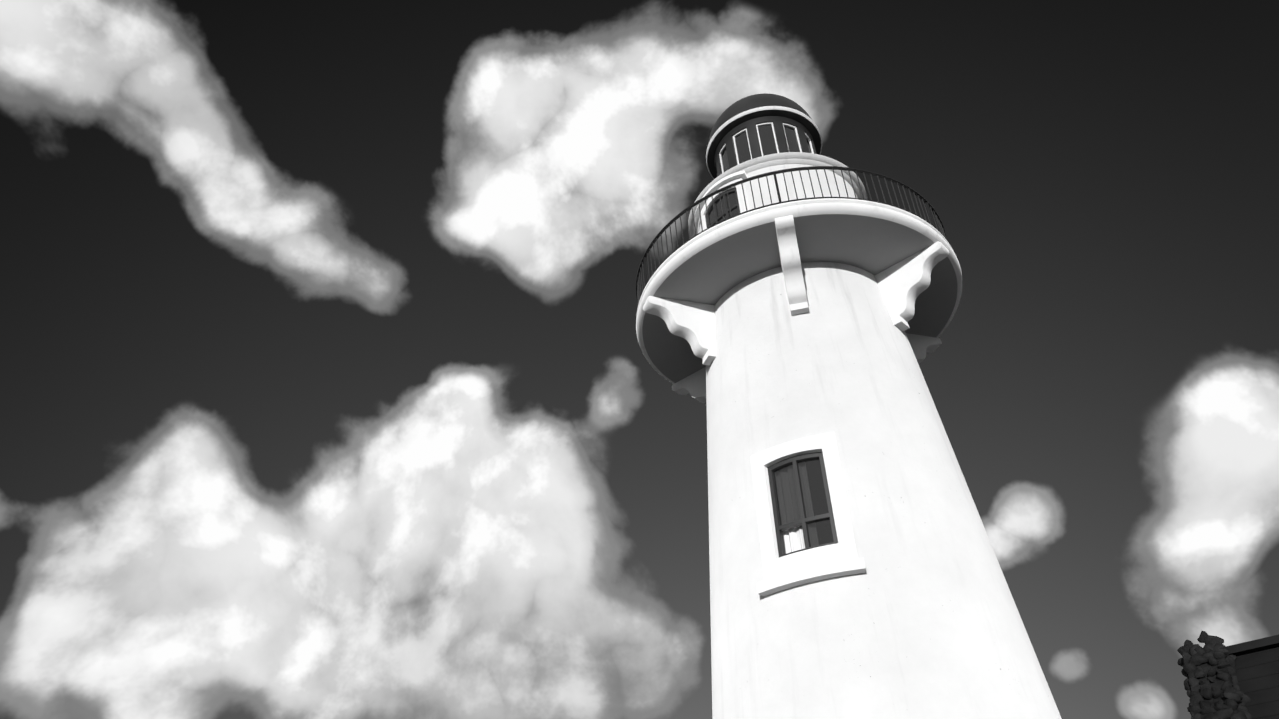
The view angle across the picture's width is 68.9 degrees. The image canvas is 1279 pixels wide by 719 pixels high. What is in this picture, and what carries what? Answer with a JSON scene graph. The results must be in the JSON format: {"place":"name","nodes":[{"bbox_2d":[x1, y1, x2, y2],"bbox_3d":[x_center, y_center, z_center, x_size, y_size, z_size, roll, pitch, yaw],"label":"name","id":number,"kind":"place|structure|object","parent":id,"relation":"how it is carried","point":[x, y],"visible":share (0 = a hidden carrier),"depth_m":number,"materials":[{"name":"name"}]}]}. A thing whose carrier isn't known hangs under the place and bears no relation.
{"place":"outdoors","nodes":[
{"label":"outdoors","id":0,"kind":"place"},
{"bbox_2d":[0,0,1278,718],"label":"sky","id":1,"kind":"structure","parent":0,"point":[329,389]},
{"label":"ground","id":2,"kind":"structure","parent":0,"visible":0},
{"bbox_2d":[1177,631,1278,718],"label":"cottage","id":3,"kind":"structure","parent":2,"relation":"on","point":[1235,681],"depth_m":7.24,"materials":[{"name":"stone"}]},
{"bbox_3d":[2.540,6.381,7.068,8.255,0.156,8.255,-11,-35,9],"label":"tower plinth","id":4,"kind":"object","parent":2,"relation":"on","visible":0},
{"bbox_2d":[636,93,1061,718],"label":"lighthouse","id":5,"kind":"object","parent":4,"relation":"on","point":[798,301],"visible":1,"depth_m":9.47,"materials":[{"name":"white paint"}]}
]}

